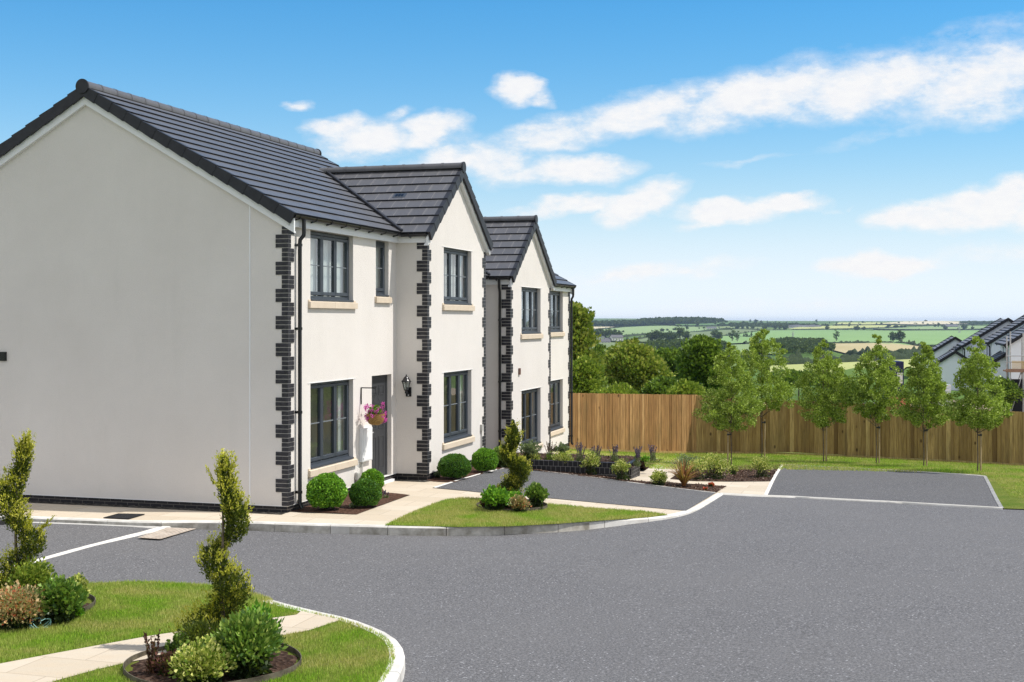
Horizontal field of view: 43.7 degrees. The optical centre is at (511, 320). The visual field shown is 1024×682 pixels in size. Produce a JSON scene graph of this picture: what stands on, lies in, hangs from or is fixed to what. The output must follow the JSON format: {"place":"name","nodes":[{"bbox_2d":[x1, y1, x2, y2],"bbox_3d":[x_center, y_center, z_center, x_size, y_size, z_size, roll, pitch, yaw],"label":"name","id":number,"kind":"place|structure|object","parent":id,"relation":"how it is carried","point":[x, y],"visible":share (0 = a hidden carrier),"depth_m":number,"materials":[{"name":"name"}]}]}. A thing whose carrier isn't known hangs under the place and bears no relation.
{"place":"outdoors","nodes":[
{"label":"outdoors","id":0,"kind":"place"},
{"bbox_2d":[0,611,338,681],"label":"footpath","id":1,"kind":"structure","parent":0,"point":[51,667],"depth_m":11.99,"materials":[{"name":"beige concrete"}]},
{"bbox_2d":[0,579,395,681],"bbox_3d":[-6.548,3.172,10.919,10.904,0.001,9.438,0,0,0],"label":"lawn","id":2,"kind":"structure","parent":0,"point":[128,668],"depth_m":12.66,"materials":[{"name":"green plant"}]},
{"bbox_2d":[17,594,95,623],"bbox_3d":[-5.488,3.160,14.051,1.720,0.100,1.720,0,0,0],"label":"round bed","id":3,"kind":"object","parent":2,"relation":"on","point":[89,605],"visible":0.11,"depth_m":14.12,"materials":[{"name":"brown soil"}]},
{"bbox_2d":[0,579,51,630],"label":"shrub","id":4,"kind":"object","parent":3,"relation":"on","point":[17,603],"visible":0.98,"depth_m":13.10,"materials":[{"name":"brown plant"}]},
{"bbox_2d":[0,428,54,593],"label":"spiral topiary","id":5,"kind":"object","parent":3,"relation":"on","point":[14,516],"visible":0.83,"depth_m":14.29,"materials":[{"name":"green plant"}]},
{"bbox_2d":[2,555,55,590],"bbox_3d":[-5.365,2.905,14.236,0.630,0.597,0.567,0,0,3],"label":"shrub","id":6,"kind":"object","parent":3,"relation":"on","point":[37,572],"visible":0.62,"depth_m":14.16,"materials":[{"name":"green plant"}]},
{"bbox_2d":[32,573,88,623],"bbox_3d":[-4.759,2.930,13.438,0.599,0.549,0.555,0,0,-2],"label":"shrub","id":7,"kind":"object","parent":2,"relation":"on","point":[63,595],"visible":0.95,"depth_m":13.32,"materials":[{"name":"green plant"}]},
{"bbox_2d":[123,643,301,681],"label":"round bed","id":8,"kind":"object","parent":2,"relation":"on","point":[283,662],"visible":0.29,"depth_m":11.51,"materials":[{"name":"brown soil"}]},
{"bbox_2d":[143,629,160,673],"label":"withered plant","id":9,"kind":"object","parent":8,"relation":"on","point":[152,655],"visible":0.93,"depth_m":11.43,"materials":[{"name":"red plant"}]},
{"bbox_2d":[151,648,176,676],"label":"shrub","id":10,"kind":"object","parent":8,"relation":"on","point":[162,665],"visible":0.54,"depth_m":11.34,"materials":[{"name":"brown plant"}]},
{"bbox_2d":[164,632,188,653],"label":"upright shrub","id":11,"kind":"object","parent":8,"relation":"on","point":[172,646],"visible":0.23,"depth_m":11.53,"materials":[{"name":"green plant"}]},
{"bbox_2d":[173,616,224,645],"bbox_3d":[-2.830,2.960,11.742,0.574,0.488,0.518,0,0,11],"label":"shrub","id":12,"kind":"object","parent":8,"relation":"on","point":[194,631],"visible":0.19,"depth_m":11.71,"materials":[{"name":"green plant"}]},
{"bbox_2d":[166,634,239,681],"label":"shrub","id":13,"kind":"object","parent":8,"relation":"on","point":[204,658],"visible":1,"depth_m":10.97,"materials":[{"name":"green plant"}]},
{"bbox_2d":[168,448,254,633],"bbox_3d":[-2.901,2.190,12.342,0.865,1.919,0.663,0,0,0],"label":"spiral topiary","id":14,"kind":"object","parent":8,"relation":"on","point":[232,594],"visible":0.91,"depth_m":12.28,"materials":[{"name":"green plant"}]},
{"bbox_2d":[210,606,287,679],"bbox_3d":[-2.338,2.876,11.401,0.663,0.656,0.697,0,0,41],"label":"shrub","id":15,"kind":"object","parent":8,"relation":"on","point":[251,640],"visible":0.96,"depth_m":11.27,"materials":[{"name":"green plant"}]},
{"bbox_2d":[234,598,284,664],"bbox_3d":[-2.361,2.868,11.645,0.539,0.670,0.555,0,0,-1],"label":"shrub","id":16,"kind":"object","parent":8,"relation":"on","point":[263,608],"visible":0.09,"depth_m":11.69,"materials":[{"name":"green plant"}]},
{"bbox_2d":[4,471,716,524],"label":"pavement","id":17,"kind":"structure","parent":0,"point":[421,494],"depth_m":21.37,"materials":[{"name":"beige concrete"}]},
{"bbox_2d":[3,499,286,513],"bbox_3d":[-9.966,3.177,22.867,13.000,0.013,0.240,0,0,17],"label":"gravel strip","id":18,"kind":"object","parent":17,"relation":"on","point":[138,506],"visible":0.85,"depth_m":21.80,"materials":[{"name":"grey gravel"}]},
{"bbox_2d":[294,488,406,513],"bbox_3d":[-2.611,3.169,22.912,1.267,0.030,3.894,0,0,17],"label":"soil bed","id":19,"kind":"object","parent":17,"relation":"on","point":[344,508],"visible":0.46,"depth_m":21.63,"materials":[{"name":"brown soil"}]},
{"bbox_2d":[306,472,347,508],"bbox_3d":[-3.100,2.846,21.400,0.710,0.614,0.710,0,0,23],"label":"box ball","id":20,"kind":"object","parent":19,"relation":"on","point":[326,490],"visible":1,"depth_m":21.18,"materials":[{"name":"green plant"}]},
{"bbox_2d":[349,478,381,505],"bbox_3d":[-2.495,2.913,21.710,0.582,0.480,0.579,0,0,-41],"label":"box ball","id":21,"kind":"object","parent":19,"relation":"on","point":[364,491],"visible":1,"depth_m":21.54,"materials":[{"name":"green plant"}]},
{"bbox_2d":[360,468,384,487],"bbox_3d":[-2.602,2.947,23.697,0.479,0.424,0.479,0,0,-4],"label":"box ball","id":22,"kind":"object","parent":19,"relation":"on","point":[377,476],"visible":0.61,"depth_m":23.58,"materials":[{"name":"green plant"}]},
{"bbox_2d":[428,467,504,481],"bbox_3d":[-0.956,3.275,27.831,2.617,0.196,5.058,0,0,23],"label":"soil bed","id":23,"kind":"object","parent":17,"relation":"on","point":[474,471],"visible":0.23,"depth_m":25.98,"materials":[{"name":"brown soil"}]},
{"bbox_2d":[437,453,471,477],"bbox_3d":[-1.156,2.918,25.766,0.721,0.515,0.720,0,0,-31],"label":"box ball","id":24,"kind":"object","parent":23,"relation":"on","point":[453,465],"visible":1,"depth_m":25.55,"materials":[{"name":"green plant"}]},
{"bbox_2d":[471,447,498,470],"bbox_3d":[-0.569,2.952,27.205,0.612,0.514,0.602,0,0,34],"label":"box ball","id":25,"kind":"object","parent":23,"relation":"on","point":[484,459],"visible":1,"depth_m":27.03,"materials":[{"name":"green plant"}]},
{"bbox_2d":[0,463,1023,681],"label":"road","id":26,"kind":"structure","parent":0,"point":[728,588],"depth_m":15.55,"materials":[{"name":"grey asphalt"}]},
{"bbox_2d":[0,526,169,572],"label":"parking line","id":27,"kind":"object","parent":26,"relation":"on","point":[111,540],"visible":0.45,"depth_m":18.72,"materials":[{"name":"paint"}]},
{"bbox_2d":[138,527,195,538],"bbox_3d":[-5.305,3.253,19.595,0.390,0.045,1.201,0,0,13],"label":"slab","id":28,"kind":"object","parent":26,"relation":"on","point":[164,533],"visible":1,"depth_m":19.55,"materials":[{"name":"white concrete"}]},
{"bbox_2d":[266,600,404,681],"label":"kerb","id":29,"kind":"structure","parent":26,"relation":"on","point":[396,672],"depth_m":12.15,"materials":[{"name":"concrete"}]},
{"bbox_2d":[0,493,722,535],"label":"kerb","id":30,"kind":"structure","parent":26,"relation":"on","point":[334,528],"depth_m":20.03,"materials":[{"name":"concrete"}]},
{"bbox_2d":[720,492,1003,509],"bbox_3d":[6.729,3.528,24.880,5.383,0.161,0.548,0,0,24],"label":"kerb edging","id":31,"kind":"object","parent":26,"relation":"on","point":[895,502],"visible":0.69,"depth_m":24.83,"materials":[{"name":"concrete"}]},
{"bbox_2d":[768,465,998,506],"bbox_3d":[8.408,3.676,29.022,4.776,0.425,10.127,0,0,14],"label":"parking bay","id":32,"kind":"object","parent":26,"relation":"on","point":[938,488],"visible":0.93,"depth_m":27.53,"materials":[{"name":"grey asphalt"}]},
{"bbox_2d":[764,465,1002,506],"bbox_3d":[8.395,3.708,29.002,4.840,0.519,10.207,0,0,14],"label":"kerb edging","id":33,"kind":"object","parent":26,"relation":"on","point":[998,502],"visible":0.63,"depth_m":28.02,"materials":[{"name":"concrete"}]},
{"bbox_2d":[0,0,1023,320],"label":"sky","id":34,"kind":"structure","parent":0,"point":[741,160],"materials":[{"name":"blue"}]},
{"bbox_2d":[385,496,666,526],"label":"lawn","id":35,"kind":"structure","parent":0,"point":[498,518],"depth_m":20.42,"materials":[{"name":"green plant"}]},
{"bbox_2d":[476,499,547,510],"bbox_3d":[0.000,3.186,21.909,1.220,0.100,1.220,0,0,0],"label":"round bed","id":36,"kind":"object","parent":35,"relation":"on","point":[545,506],"visible":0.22,"depth_m":21.56,"materials":[{"name":"brown soil"}]},
{"bbox_2d":[479,483,509,510],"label":"shrub","id":37,"kind":"object","parent":36,"relation":"on","point":[493,497],"visible":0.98,"depth_m":21.27,"materials":[{"name":"green plant"}]},
{"bbox_2d":[496,418,532,493],"bbox_3d":[0.021,2.458,22.719,0.706,1.454,0.584,0,0,0],"label":"spiral topiary","id":38,"kind":"object","parent":36,"relation":"on","point":[519,470],"visible":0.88,"depth_m":22.63,"materials":[{"name":"green plant"}]},
{"bbox_2d":[508,494,531,512],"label":"shrub","id":39,"kind":"object","parent":36,"relation":"on","point":[519,503],"visible":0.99,"depth_m":21.17,"materials":[{"name":"beige plant"}]},
{"bbox_2d":[524,482,549,509],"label":"shrub","id":40,"kind":"object","parent":36,"relation":"on","point":[536,494],"visible":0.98,"depth_m":21.54,"materials":[{"name":"green plant"}]},
{"bbox_2d":[436,468,714,509],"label":"driveway","id":41,"kind":"structure","parent":0,"point":[574,487],"depth_m":24.97,"materials":[{"name":"grey asphalt"}]},
{"bbox_2d":[552,452,769,494],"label":"paved path","id":42,"kind":"structure","parent":0,"point":[759,488],"depth_m":27.66,"materials":[{"name":"beige concrete"}]},
{"bbox_2d":[532,469,725,491],"bbox_3d":[2.229,3.399,27.581,4.947,0.246,1.444,0,0,26],"label":"mulch bed","id":43,"kind":"object","parent":42,"relation":"on","point":[686,486],"visible":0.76,"depth_m":26.97,"materials":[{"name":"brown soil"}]},
{"bbox_2d":[579,451,600,474],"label":"shrub","id":44,"kind":"object","parent":43,"relation":"on","point":[593,458],"visible":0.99,"depth_m":27.83,"materials":[{"name":"green plant"}]},
{"bbox_2d":[610,458,631,479],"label":"shrub","id":45,"kind":"object","parent":43,"relation":"on","point":[622,468],"visible":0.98,"depth_m":27.17,"materials":[{"name":"green plant"}]},
{"bbox_2d":[666,457,715,485],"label":"bronze grass","id":46,"kind":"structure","parent":43,"relation":"on","point":[682,477],"depth_m":26.66,"materials":[{"name":"brown plant"}]},
{"bbox_2d":[603,326,718,334],"bbox_3d":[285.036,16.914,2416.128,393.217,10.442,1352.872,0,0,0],"label":"field","id":47,"kind":"structure","parent":0,"point":[637,329],"depth_m":2797.67,"materials":[{"name":"green plant"}]},
{"bbox_2d":[671,322,730,324],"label":"field","id":48,"kind":"structure","parent":0,"point":[704,323],"depth_m":3221.21,"materials":[{"name":"green plant"}]},
{"bbox_2d":[718,322,823,326],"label":"woodland","id":49,"kind":"object","parent":48,"relation":"on","point":[768,324],"visible":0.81,"depth_m":3166.43,"materials":[{"name":"green plant"}]},
{"bbox_2d":[552,447,1023,508],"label":"lawn","id":50,"kind":"structure","parent":0,"point":[1007,500],"depth_m":26.70,"materials":[{"name":"green plant"}]},
{"bbox_2d":[516,453,657,468],"bbox_3d":[1.560,3.529,32.140,3.848,0.811,9.296,0,0,11],"label":"mulch bed","id":51,"kind":"object","parent":50,"relation":"on","point":[642,466],"visible":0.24,"depth_m":29.29,"materials":[{"name":"brown soil"}]},
{"bbox_2d":[517,439,541,459],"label":"shrub","id":52,"kind":"object","parent":51,"relation":"on","point":[529,447],"visible":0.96,"depth_m":28.56,"materials":[{"name":"green plant"}]},
{"bbox_2d":[569,393,696,453],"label":"wooden fence","id":53,"kind":"object","parent":50,"relation":"on","point":[664,423],"visible":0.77,"depth_m":40.87,"materials":[{"name":"brown wood"}]},
{"bbox_2d":[670,464,779,481],"bbox_3d":[5.281,3.667,31.069,2.234,0.360,6.596,0,0,14],"label":"mulch bed","id":54,"kind":"object","parent":50,"relation":"on","point":[745,474],"visible":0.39,"depth_m":29.44,"materials":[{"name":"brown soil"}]},
{"bbox_2d":[685,459,708,479],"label":"shrub","id":55,"kind":"object","parent":54,"relation":"on","point":[699,464],"visible":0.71,"depth_m":28.34,"materials":[{"name":"green plant"}]},
{"bbox_2d":[696,452,734,478],"bbox_3d":[4.604,3.277,28.897,0.843,0.661,0.872,0,0,-43],"label":"shrub","id":56,"kind":"object","parent":54,"relation":"on","point":[715,463],"visible":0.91,"depth_m":28.77,"materials":[{"name":"green plant"}]},
{"bbox_2d":[748,454,773,477],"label":"shrub","id":57,"kind":"object","parent":54,"relation":"on","point":[759,464],"visible":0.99,"depth_m":29.52,"materials":[{"name":"green plant"}]},
{"bbox_2d":[692,341,763,464],"bbox_3d":[5.746,2.228,34.066,1.975,3.372,1.775,0,0,0],"label":"young tree","id":58,"kind":"object","parent":50,"relation":"on","point":[717,403],"visible":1,"depth_m":33.82,"materials":[{"name":"green plant"}]},
{"bbox_2d":[731,329,795,456],"bbox_3d":[7.433,2.185,37.714,1.962,3.932,1.862,0,0,0],"label":"young tree","id":59,"kind":"object","parent":50,"relation":"on","point":[781,389],"visible":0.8,"depth_m":37.53,"materials":[{"name":"green plant"}]},
{"bbox_2d":[794,339,851,460],"bbox_3d":[8.796,2.268,35.853,1.620,3.522,1.617,0,0,0],"label":"young tree","id":60,"kind":"object","parent":50,"relation":"on","point":[825,397],"visible":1,"depth_m":35.64,"materials":[{"name":"green plant"}]},
{"bbox_2d":[696,395,1023,465],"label":"wooden fence","id":61,"kind":"object","parent":50,"relation":"on","point":[789,430],"visible":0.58,"depth_m":40.23,"materials":[{"name":"brown wood"}]},
{"bbox_2d":[846,334,907,461],"bbox_3d":[10.051,2.188,35.314,1.620,3.682,1.668,0,0,40],"label":"young tree","id":62,"kind":"object","parent":50,"relation":"on","point":[882,374],"visible":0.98,"depth_m":35.12,"materials":[{"name":"green plant"}]},
{"bbox_2d":[896,341,953,465],"bbox_3d":[10.889,2.226,33.691,1.531,3.383,1.456,0,0,-25],"label":"young tree","id":63,"kind":"object","parent":50,"relation":"on","point":[928,381],"visible":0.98,"depth_m":33.53,"materials":[{"name":"green plant"}]},
{"bbox_2d":[940,336,1013,470],"bbox_3d":[11.426,2.060,31.395,1.693,3.419,1.674,0,0,44],"label":"young tree","id":64,"kind":"object","parent":50,"relation":"on","point":[971,374],"visible":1,"depth_m":31.15,"materials":[{"name":"green plant"}]},
{"bbox_2d":[592,318,988,402],"bbox_3d":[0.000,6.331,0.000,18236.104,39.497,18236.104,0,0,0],"label":"terrain","id":65,"kind":"structure","parent":0,"point":[836,354],"depth_m":3001.23,"materials":[{"name":"green plant"}]},
{"bbox_2d":[0,79,492,512],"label":"rendered house","id":66,"kind":"structure","parent":65,"relation":"on","point":[185,295],"depth_m":22.27,"materials":[{"name":"paint"}]},
{"bbox_2d":[310,231,353,301],"bbox_3d":[-3.308,-0.954,22.822,0.253,1.203,1.850,0,0,17],"label":"window","id":67,"kind":"structure","parent":66,"relation":"in","point":[329,253],"depth_m":23.04,"materials":[{"name":"grey"}]},
{"bbox_2d":[310,379,353,468],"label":"window","id":68,"kind":"structure","parent":66,"relation":"in","point":[329,401],"depth_m":23.58,"materials":[{"name":"grey glass"}]},
{"bbox_2d":[359,427,371,473],"bbox_3d":[-2.757,2.560,24.139,0.084,1.080,0.470,0,0,17],"label":"meter box","id":69,"kind":"object","parent":66,"relation":"attached to","point":[365,443],"visible":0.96,"depth_m":24.02,"materials":[{"name":"white plastic"}]},
{"bbox_2d":[363,429,371,460],"bbox_3d":[-2.727,2.340,24.130,0.006,0.580,0.430,0,0,17],"label":"cabinet door","id":70,"kind":"structure","parent":69,"relation":"in","point":[367,434],"depth_m":24.11,"materials":[{"name":"white plastic"}]},
{"bbox_2d":[360,387,386,424],"bbox_3d":[-2.565,1.593,23.906,0.477,0.725,0.428,0,0,-27],"label":"hanging basket","id":71,"kind":"object","parent":66,"relation":"attached to","point":[375,415],"visible":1,"depth_m":23.82,"materials":[{"name":"pink plastic"}]},
{"bbox_2d":[376,241,388,296],"bbox_3d":[-2.644,-1.018,25.045,0.253,1.073,0.670,0,0,17],"label":"window","id":72,"kind":"structure","parent":66,"relation":"in","point":[380,246],"depth_m":25.25,"materials":[{"name":"grey"}]},
{"bbox_2d":[372,375,394,483],"bbox_3d":[-2.592,2.130,24.991,0.215,2.140,1.040,0,0,17],"label":"door","id":73,"kind":"structure","parent":66,"relation":"in","point":[379,432],"depth_m":25.16,"materials":[{"name":"wood"}]},
{"bbox_2d":[444,247,471,304],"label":"window","id":74,"kind":"structure","parent":66,"relation":"in","point":[455,261],"depth_m":27.59,"materials":[{"name":"grey"}]},
{"bbox_2d":[444,370,471,442],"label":"window","id":75,"kind":"structure","parent":66,"relation":"in","point":[456,382],"depth_m":27.91,"materials":[{"name":"grey glass"}]},
{"bbox_2d":[483,215,576,453],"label":"rendered house","id":76,"kind":"structure","parent":65,"relation":"on","point":[529,343],"depth_m":32.78,"materials":[{"name":"paint"}]},
{"bbox_2d":[521,287,540,333],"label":"window","id":77,"kind":"structure","parent":76,"relation":"in","point":[528,295],"depth_m":33.12,"materials":[{"name":"grey"}]},
{"bbox_2d":[521,388,540,446],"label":"window","id":78,"kind":"structure","parent":76,"relation":"in","point":[528,397],"depth_m":33.16,"materials":[{"name":"grey glass"}]},
{"bbox_2d":[551,291,562,331],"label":"window","id":79,"kind":"structure","parent":76,"relation":"in","point":[555,296],"depth_m":38.15,"materials":[{"name":"grey"}]},
{"bbox_2d":[551,379,562,430],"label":"window","id":80,"kind":"structure","parent":76,"relation":"in","point":[555,384],"depth_m":38.31,"materials":[{"name":"grey glass"}]},
{"bbox_2d":[499,459,639,478],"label":"garden wall","id":81,"kind":"structure","parent":65,"relation":"on","point":[603,469],"depth_m":28.00,"materials":[{"name":"brick"}]},
{"bbox_2d":[573,301,606,381],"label":"tree","id":82,"kind":"object","parent":65,"relation":"on","point":[585,339],"visible":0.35,"depth_m":51.58,"materials":[{"name":"green plant"}]},
{"bbox_2d":[573,353,609,392],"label":"tree","id":83,"kind":"object","parent":65,"relation":"on","point":[587,375],"visible":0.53,"depth_m":49.47,"materials":[{"name":"green plant"}]},
{"bbox_2d":[589,381,640,393],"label":"bush","id":84,"kind":"object","parent":65,"relation":"on","point":[621,388],"visible":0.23,"depth_m":48.66,"materials":[{"name":"green plant"}]},
{"bbox_2d":[591,319,649,325],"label":"woodland","id":85,"kind":"object","parent":65,"relation":"on","point":[622,322],"visible":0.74,"depth_m":3099.43,"materials":[{"name":"green plant"}]},
{"bbox_2d":[603,337,677,392],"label":"tree","id":86,"kind":"object","parent":65,"relation":"on","point":[633,363],"visible":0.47,"depth_m":59.02,"materials":[{"name":"green plant"}]},
{"bbox_2d":[641,375,678,393],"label":"bush","id":87,"kind":"object","parent":65,"relation":"on","point":[660,384],"visible":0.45,"depth_m":48.65,"materials":[{"name":"green plant"}]},
{"bbox_2d":[654,346,680,378],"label":"tree","id":88,"kind":"object","parent":65,"relation":"on","point":[667,354],"visible":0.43,"depth_m":94.80,"materials":[{"name":"green plant"}]},
{"bbox_2d":[632,316,725,323],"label":"woodland","id":89,"kind":"object","parent":65,"relation":"on","point":[675,320],"visible":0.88,"depth_m":3225.34,"materials":[{"name":"green plant"}]},
{"bbox_2d":[666,378,706,395],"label":"bush","id":90,"kind":"object","parent":65,"relation":"on","point":[683,386],"visible":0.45,"depth_m":47.65,"materials":[{"name":"green plant"}]},
{"bbox_2d":[644,338,731,350],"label":"woodland","id":91,"kind":"object","parent":65,"relation":"on","point":[665,343],"visible":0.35,"depth_m":988.13,"materials":[{"name":"green plant"}]},
{"bbox_2d":[674,333,728,391],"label":"tree","id":92,"kind":"object","parent":65,"relation":"on","point":[696,354],"visible":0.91,"depth_m":54.40,"materials":[{"name":"green plant"}]},
{"bbox_2d":[771,368,821,399],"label":"bush","id":93,"kind":"object","parent":65,"relation":"on","point":[793,376],"visible":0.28,"depth_m":109.24,"materials":[{"name":"green plant"}]},
{"bbox_2d":[775,336,835,353],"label":"woodland","id":94,"kind":"object","parent":65,"relation":"on","point":[792,345],"visible":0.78,"depth_m":958.13,"materials":[{"name":"green plant"}]},
{"bbox_2d":[759,349,920,365],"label":"hedgerow","id":95,"kind":"object","parent":65,"relation":"on","point":[797,358],"visible":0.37,"depth_m":708.90,"materials":[{"name":"green plant"}]},
{"bbox_2d":[918,335,961,367],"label":"new house","id":96,"kind":"structure","parent":65,"relation":"on","point":[944,346],"depth_m":139.22,"materials":[{"name":"grey tile"}]},
{"bbox_2d":[930,349,973,389],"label":"new house","id":97,"kind":"structure","parent":65,"relation":"on","point":[948,363],"depth_m":117.61,"materials":[{"name":"white paint"}]},
{"bbox_2d":[956,318,1014,381],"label":"new house","id":98,"kind":"structure","parent":65,"relation":"on","point":[991,328],"depth_m":124.82,"materials":[{"name":"grey tile"}]},
{"bbox_2d":[985,350,1005,392],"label":"new house","id":99,"kind":"structure","parent":65,"relation":"on","point":[999,356],"depth_m":107.76,"materials":[{"name":"white paint"}]},
{"bbox_2d":[982,315,1023,356],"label":"new house","id":100,"kind":"structure","parent":65,"relation":"on","point":[992,348],"depth_m":116.13,"materials":[{"name":"grey tile"}]},
{"bbox_2d":[995,326,1023,378],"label":"new house","id":101,"kind":"structure","parent":65,"relation":"on","point":[1016,335],"depth_m":104.93,"materials":[{"name":"white paint"}]},
{"bbox_2d":[566,448,1023,473],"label":"grass","id":102,"kind":"structure","parent":0,"point":[855,463],"depth_m":35.17,"materials":[{"name":"green plant"}]},
{"bbox_2d":[769,359,915,372],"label":"field","id":103,"kind":"structure","parent":0,"point":[846,365],"depth_m":627.37,"materials":[{"name":"plant"}]},
{"bbox_2d":[721,330,978,344],"bbox_3d":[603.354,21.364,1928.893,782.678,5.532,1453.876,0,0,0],"label":"field","id":104,"kind":"structure","parent":0,"point":[931,337],"depth_m":1968.28,"materials":[{"name":"green plant"}]},
{"bbox_2d":[833,343,918,352],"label":"field","id":105,"kind":"structure","parent":0,"point":[843,347],"depth_m":1160.15,"materials":[{"name":"beige plant"}]},
{"bbox_2d":[985,467,1023,497],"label":"grass","id":106,"kind":"structure","parent":0,"point":[1012,476],"depth_m":28.68,"materials":[{"name":"green plant"}]},
{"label":"earth","id":107,"kind":"structure","parent":0,"visible":0},
{"bbox_2d":[989,376,1023,407],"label":"bush","id":108,"kind":"object","parent":107,"relation":"on","point":[1012,390],"visible":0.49,"depth_m":83.44,"materials":[{"name":"green plant"}]},
{"bbox_2d":[1003,331,1023,411],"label":"scaffold tower","id":109,"kind":"structure","parent":107,"relation":"on","point":[1018,406],"depth_m":83.96,"materials":[{"name":"metal"}]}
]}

